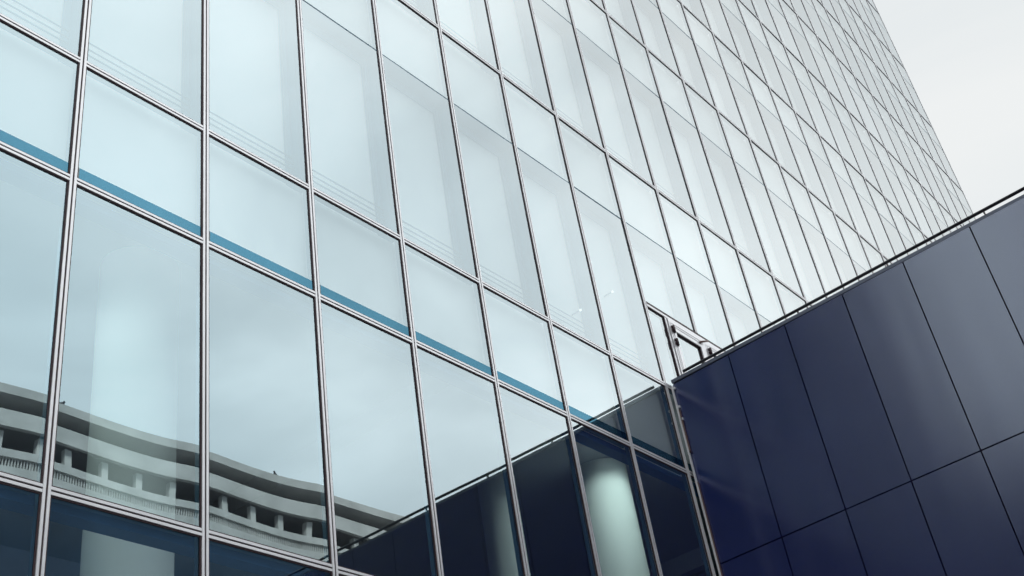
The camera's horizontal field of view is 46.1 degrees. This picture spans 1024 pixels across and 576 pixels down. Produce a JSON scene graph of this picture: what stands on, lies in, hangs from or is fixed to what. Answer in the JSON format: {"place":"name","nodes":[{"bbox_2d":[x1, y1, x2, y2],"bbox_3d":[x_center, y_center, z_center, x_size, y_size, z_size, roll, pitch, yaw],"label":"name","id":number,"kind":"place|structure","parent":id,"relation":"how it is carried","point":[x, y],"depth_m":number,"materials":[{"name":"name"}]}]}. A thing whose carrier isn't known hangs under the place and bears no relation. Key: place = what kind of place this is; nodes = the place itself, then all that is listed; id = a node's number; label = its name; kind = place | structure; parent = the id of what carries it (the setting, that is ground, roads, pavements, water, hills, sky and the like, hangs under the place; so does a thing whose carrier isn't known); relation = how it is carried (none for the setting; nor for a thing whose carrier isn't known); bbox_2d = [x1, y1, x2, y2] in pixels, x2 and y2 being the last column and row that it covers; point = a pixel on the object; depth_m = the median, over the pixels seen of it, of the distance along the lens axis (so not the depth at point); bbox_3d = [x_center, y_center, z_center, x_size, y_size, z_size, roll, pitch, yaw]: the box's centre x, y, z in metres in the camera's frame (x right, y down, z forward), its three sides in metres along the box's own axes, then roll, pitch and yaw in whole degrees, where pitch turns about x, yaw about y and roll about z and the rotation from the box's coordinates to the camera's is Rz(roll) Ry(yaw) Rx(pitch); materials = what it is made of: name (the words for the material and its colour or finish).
{"place":"outdoors","nodes":[
{"label":"outdoors","id":0,"kind":"place"},
{"bbox_2d":[0,0,975,575],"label":"office tower","id":1,"kind":"structure","parent":0,"point":[382,286],"depth_m":14.31,"materials":[{"name":"glass"}]},
{"bbox_2d":[488,0,550,101],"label":"window pane","id":2,"kind":"structure","parent":1,"relation":"in","point":[512,18],"depth_m":17.73,"materials":[{"name":"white glass"}]},
{"bbox_2d":[531,0,602,146],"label":"window pane","id":3,"kind":"structure","parent":1,"relation":"in","point":[568,82],"depth_m":18.54,"materials":[{"name":"clear glass"}]},
{"bbox_2d":[565,124,615,197],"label":"window pane","id":4,"kind":"structure","parent":1,"relation":"in","point":[596,156],"depth_m":17.74,"materials":[{"name":"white glass"}]},
{"bbox_2d":[569,0,618,62],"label":"window pane","id":5,"kind":"structure","parent":1,"relation":"in","point":[589,19],"depth_m":20.61,"materials":[{"name":"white glass"}]},
{"bbox_2d":[577,30,652,184],"bbox_3d":[1.641,-2.948,19.465,0.023,2.741,1.258,-32,-40,28],"label":"window pane","id":6,"kind":"structure","parent":1,"relation":"in","point":[612,101],"depth_m":19.42,"materials":[{"name":"clear glass"}]},
{"bbox_2d":[605,0,643,43],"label":"window pane","id":7,"kind":"structure","parent":1,"relation":"in","point":[622,11],"depth_m":22.24,"materials":[{"name":"white glass"}]},
{"bbox_2d":[609,17,659,97],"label":"window pane","id":8,"kind":"structure","parent":1,"relation":"in","point":[634,58],"depth_m":21.49,"materials":[{"name":"white glass"}]},
{"bbox_2d":[609,157,671,252],"bbox_3d":[1.943,-1.255,18.267,0.023,1.281,1.258,-32,-40,28],"label":"window pane","id":9,"kind":"structure","parent":1,"relation":"in","point":[639,202],"depth_m":18.26,"materials":[{"name":"white glass"}]},
{"bbox_2d":[633,0,679,74],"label":"window pane","id":10,"kind":"structure","parent":1,"relation":"in","point":[651,22],"depth_m":23.23,"materials":[{"name":"white glass"}]},
{"bbox_2d":[624,69,694,215],"bbox_3d":[2.470,-2.481,20.333,0.024,2.741,1.148,-32,-40,28],"label":"window pane","id":11,"kind":"structure","parent":1,"relation":"in","point":[669,179],"depth_m":20.29,"materials":[{"name":"white glass"}]},
{"bbox_2d":[628,225,693,330],"bbox_3d":[2.140,-0.151,17.486,0.022,1.419,1.258,-32,-40,28],"label":"window pane","id":12,"kind":"structure","parent":1,"relation":"in","point":[663,261],"depth_m":17.73,"materials":[{"name":"white glass"}]},
{"bbox_2d":[649,52,696,128],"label":"window pane","id":13,"kind":"structure","parent":1,"relation":"in","point":[671,86],"depth_m":22.32,"materials":[{"name":"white glass"}]},
{"bbox_2d":[659,0,691,38],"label":"window pane","id":14,"kind":"structure","parent":1,"relation":"in","point":[672,9],"depth_m":25.01,"materials":[{"name":"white glass"}]},
{"bbox_2d":[659,194,714,282],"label":"window pane","id":15,"kind":"structure","parent":1,"relation":"in","point":[684,231],"depth_m":19.13,"materials":[{"name":"white glass"}]},
{"bbox_2d":[666,318,707,374],"bbox_3d":[2.578,1.082,16.865,0.144,1.202,0.963,-32,-40,28],"label":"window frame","id":16,"kind":"structure","parent":1,"relation":"in","point":[676,331],"depth_m":17.02,"materials":[{"name":"metal"}]},
{"bbox_2d":[663,14,713,104],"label":"window pane","id":17,"kind":"structure","parent":1,"relation":"in","point":[684,48],"depth_m":24.11,"materials":[{"name":"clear glass"}]},
{"bbox_2d":[664,103,733,244],"bbox_3d":[3.262,-2.035,21.164,0.024,2.741,1.146,-32,-40,28],"label":"window pane","id":18,"kind":"structure","parent":1,"relation":"in","point":[702,187],"depth_m":21.13,"materials":[{"name":"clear glass"}]},
{"bbox_2d":[684,7,723,68],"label":"window pane","id":19,"kind":"structure","parent":1,"relation":"in","point":[703,37],"depth_m":25.86,"materials":[{"name":"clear glass"}]},
{"bbox_2d":[677,258,733,350],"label":"window pane","id":20,"kind":"structure","parent":1,"relation":"in","point":[703,296],"depth_m":18.35,"materials":[{"name":"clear glass"}]},
{"bbox_2d":[685,84,731,157],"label":"window pane","id":21,"kind":"structure","parent":1,"relation":"in","point":[706,116],"depth_m":23.16,"materials":[{"name":"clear glass"}]},
{"bbox_2d":[705,342,722,359],"bbox_3d":[3.226,1.447,17.544,0.144,1.202,1.040,-32,-40,28],"label":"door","id":22,"kind":"structure","parent":1,"relation":"in","point":[710,349],"depth_m":17.55,"materials":[{"name":"glass"}]},
{"bbox_2d":[702,0,738,55],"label":"window pane","id":23,"kind":"structure","parent":1,"relation":"in","point":[716,17],"depth_m":27.54,"materials":[{"name":"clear glass"}]},
{"bbox_2d":[696,44,745,132],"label":"window pane","id":24,"kind":"structure","parent":1,"relation":"in","point":[716,75],"depth_m":24.97,"materials":[{"name":"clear glass"}]},
{"bbox_2d":[701,225,754,310],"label":"window pane","id":25,"kind":"structure","parent":1,"relation":"in","point":[727,268],"depth_m":19.96,"materials":[{"name":"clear glass"}]},
{"bbox_2d":[715,37,752,95],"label":"window pane","id":26,"kind":"structure","parent":1,"relation":"in","point":[733,65],"depth_m":26.71,"materials":[{"name":"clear glass"}]},
{"bbox_2d":[701,133,769,271],"bbox_3d":[4.061,-1.584,22.003,0.022,2.741,1.171,-32,-40,28],"label":"window pane","id":27,"kind":"structure","parent":1,"relation":"in","point":[743,229],"depth_m":21.97,"materials":[{"name":"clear glass"}]},
{"bbox_2d":[720,288,760,344],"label":"window pane","id":28,"kind":"structure","parent":1,"relation":"in","point":[743,320],"depth_m":19.29,"materials":[{"name":"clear glass"}]},
{"bbox_2d":[719,113,764,185],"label":"window pane","id":29,"kind":"structure","parent":1,"relation":"in","point":[740,145],"depth_m":24.00,"materials":[{"name":"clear glass"}]},
{"bbox_2d":[722,4,765,81],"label":"window pane","id":30,"kind":"structure","parent":1,"relation":"in","point":[745,47],"depth_m":28.48,"materials":[{"name":"clear glass"}]},
{"bbox_2d":[728,74,775,159],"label":"window pane","id":31,"kind":"structure","parent":1,"relation":"in","point":[754,124],"depth_m":25.81,"materials":[{"name":"clear glass"}]},
{"bbox_2d":[737,0,769,49],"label":"window pane","id":32,"kind":"structure","parent":1,"relation":"in","point":[753,24],"depth_m":30.24,"materials":[{"name":"clear glass"}]},
{"bbox_2d":[743,63,780,120],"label":"window pane","id":33,"kind":"structure","parent":1,"relation":"in","point":[761,91],"depth_m":27.55,"materials":[{"name":"clear glass"}]},
{"bbox_2d":[739,253,785,324],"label":"window pane","id":34,"kind":"structure","parent":1,"relation":"in","point":[765,296],"depth_m":20.81,"materials":[{"name":"clear glass"}]},
{"bbox_2d":[753,0,780,40],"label":"window pane","id":35,"kind":"structure","parent":1,"relation":"in","point":[762,9],"depth_m":31.86,"materials":[{"name":"clear glass"}]},
{"bbox_2d":[736,163,802,295],"bbox_3d":[4.868,-1.129,22.848,0.023,2.741,1.165,-32,-40,28],"label":"window pane","id":36,"kind":"structure","parent":1,"relation":"in","point":[769,230],"depth_m":22.82,"materials":[{"name":"clear glass"}]},
{"bbox_2d":[749,31,791,106],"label":"window pane","id":37,"kind":"structure","parent":1,"relation":"in","point":[770,69],"depth_m":29.32,"materials":[{"name":"clear glass"}]},
{"bbox_2d":[751,141,794,210],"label":"window pane","id":38,"kind":"structure","parent":1,"relation":"in","point":[774,180],"depth_m":24.85,"materials":[{"name":"clear glass"}]},
{"bbox_2d":[762,24,793,73],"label":"window pane","id":39,"kind":"structure","parent":1,"relation":"in","point":[778,50],"depth_m":31.08,"materials":[{"name":"clear glass"}]},
{"bbox_2d":[757,101,803,183],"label":"window pane","id":40,"kind":"structure","parent":1,"relation":"in","point":[784,153],"depth_m":26.66,"materials":[{"name":"clear glass"}]},
{"bbox_2d":[767,0,803,63],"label":"window pane","id":41,"kind":"structure","parent":1,"relation":"in","point":[786,35],"depth_m":32.83,"materials":[{"name":"clear glass"}]},
{"bbox_2d":[771,90,806,145],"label":"window pane","id":42,"kind":"structure","parent":1,"relation":"in","point":[789,119],"depth_m":28.39,"materials":[{"name":"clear glass"}]},
{"bbox_2d":[775,280,806,317],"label":"window pane","id":43,"kind":"structure","parent":1,"relation":"in","point":[791,301],"depth_m":21.73,"materials":[{"name":"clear glass"}]},
{"bbox_2d":[774,56,816,130],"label":"window pane","id":44,"kind":"structure","parent":1,"relation":"in","point":[792,86],"depth_m":30.17,"materials":[{"name":"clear glass"}]},
{"bbox_2d":[768,189,825,304],"bbox_3d":[5.672,-0.676,23.691,0.023,2.741,1.165,-32,-40,28],"label":"window pane","id":45,"kind":"structure","parent":1,"relation":"in","point":[812,287],"depth_m":23.74,"materials":[{"name":"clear glass"}]},
{"bbox_2d":[782,168,822,233],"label":"window pane","id":46,"kind":"structure","parent":1,"relation":"in","point":[801,199],"depth_m":25.70,"materials":[{"name":"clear glass"}]},
{"bbox_2d":[789,23,824,84],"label":"window pane","id":47,"kind":"structure","parent":1,"relation":"in","point":[804,48],"depth_m":33.69,"materials":[{"name":"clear glass"}]},
{"bbox_2d":[785,127,830,207],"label":"window pane","id":48,"kind":"structure","parent":1,"relation":"in","point":[803,156],"depth_m":27.50,"materials":[{"name":"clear glass"}]},
{"bbox_2d":[797,115,831,168],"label":"window pane","id":49,"kind":"structure","parent":1,"relation":"in","point":[813,140],"depth_m":29.24,"materials":[{"name":"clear glass"}]},
{"bbox_2d":[802,0,833,52],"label":"window pane","id":50,"kind":"structure","parent":1,"relation":"in","point":[814,18],"depth_m":37.15,"materials":[{"name":"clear glass"}]},
{"bbox_2d":[798,79,839,152],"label":"window pane","id":51,"kind":"structure","parent":1,"relation":"in","point":[813,103],"depth_m":31.03,"materials":[{"name":"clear glass"}]},
{"bbox_2d":[799,215,842,296],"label":"window pane","id":52,"kind":"structure","parent":1,"relation":"in","point":[830,278],"depth_m":24.82,"materials":[{"name":"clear glass"}]},
{"bbox_2d":[810,45,845,106],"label":"window pane","id":53,"kind":"structure","parent":1,"relation":"in","point":[823,65],"depth_m":34.53,"materials":[{"name":"clear glass"}]},
{"bbox_2d":[809,192,849,256],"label":"window pane","id":54,"kind":"structure","parent":1,"relation":"in","point":[829,225],"depth_m":26.54,"materials":[{"name":"clear glass"}]},
{"bbox_2d":[811,151,855,229],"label":"window pane","id":55,"kind":"structure","parent":1,"relation":"in","point":[828,178],"depth_m":28.35,"materials":[{"name":"clear glass"}]},
{"bbox_2d":[821,138,853,188],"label":"window pane","id":56,"kind":"structure","parent":1,"relation":"in","point":[836,160],"depth_m":30.08,"materials":[{"name":"clear glass"}]},
{"bbox_2d":[820,101,860,172],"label":"window pane","id":57,"kind":"structure","parent":1,"relation":"in","point":[835,124],"depth_m":31.88,"materials":[{"name":"clear glass"}]},
{"bbox_2d":[827,239,858,287],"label":"window pane","id":58,"kind":"structure","parent":1,"relation":"in","point":[844,264],"depth_m":25.84,"materials":[{"name":"clear glass"}]},
{"bbox_2d":[830,66,864,125],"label":"window pane","id":59,"kind":"structure","parent":1,"relation":"in","point":[843,86],"depth_m":35.37,"materials":[{"name":"clear glass"}]},
{"bbox_2d":[836,216,872,273],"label":"window pane","id":60,"kind":"structure","parent":1,"relation":"in","point":[852,240],"depth_m":27.39,"materials":[{"name":"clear glass"}]},
{"bbox_2d":[835,173,878,249],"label":"window pane","id":61,"kind":"structure","parent":1,"relation":"in","point":[851,198],"depth_m":29.19,"materials":[{"name":"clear glass"}]},
{"bbox_2d":[844,160,875,208],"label":"window pane","id":62,"kind":"structure","parent":1,"relation":"in","point":[859,183],"depth_m":30.93,"materials":[{"name":"clear glass"}]},
{"bbox_2d":[842,123,881,192],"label":"window pane","id":63,"kind":"structure","parent":1,"relation":"in","point":[857,147],"depth_m":32.71,"materials":[{"name":"clear glass"}]},
{"bbox_2d":[849,86,882,143],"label":"window pane","id":64,"kind":"structure","parent":1,"relation":"in","point":[865,113],"depth_m":36.22,"materials":[{"name":"clear glass"}]},
{"bbox_2d":[858,194,896,262],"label":"window pane","id":65,"kind":"structure","parent":1,"relation":"in","point":[873,217],"depth_m":30.07,"materials":[{"name":"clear glass"}]},
{"bbox_2d":[863,144,901,211],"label":"window pane","id":66,"kind":"structure","parent":1,"relation":"in","point":[881,176],"depth_m":33.55,"materials":[{"name":"clear glass"}]},
{"bbox_2d":[868,106,901,163],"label":"window pane","id":67,"kind":"structure","parent":1,"relation":"in","point":[880,125],"depth_m":37.05,"materials":[{"name":"clear glass"}]},
{"bbox_2d":[880,215,907,259],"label":"window pane","id":68,"kind":"structure","parent":1,"relation":"in","point":[893,233],"depth_m":31.09,"materials":[{"name":"clear glass"}]},
{"bbox_2d":[882,163,919,228],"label":"window pane","id":69,"kind":"structure","parent":1,"relation":"in","point":[894,181],"depth_m":34.40,"materials":[{"name":"clear glass"}]},
{"bbox_2d":[901,182,934,241],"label":"window pane","id":70,"kind":"structure","parent":1,"relation":"in","point":[915,205],"depth_m":35.27,"materials":[{"name":"clear glass"}]},
{"bbox_2d":[671,187,1023,575],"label":"annex building","id":71,"kind":"structure","parent":0,"point":[872,424],"depth_m":13.78,"materials":[{"name":"blue glass"}]},
{"bbox_2d":[873,0,1023,218],"label":"sky","id":72,"kind":"structure","parent":0,"point":[963,60],"materials":[{"name":"white"}]}
]}

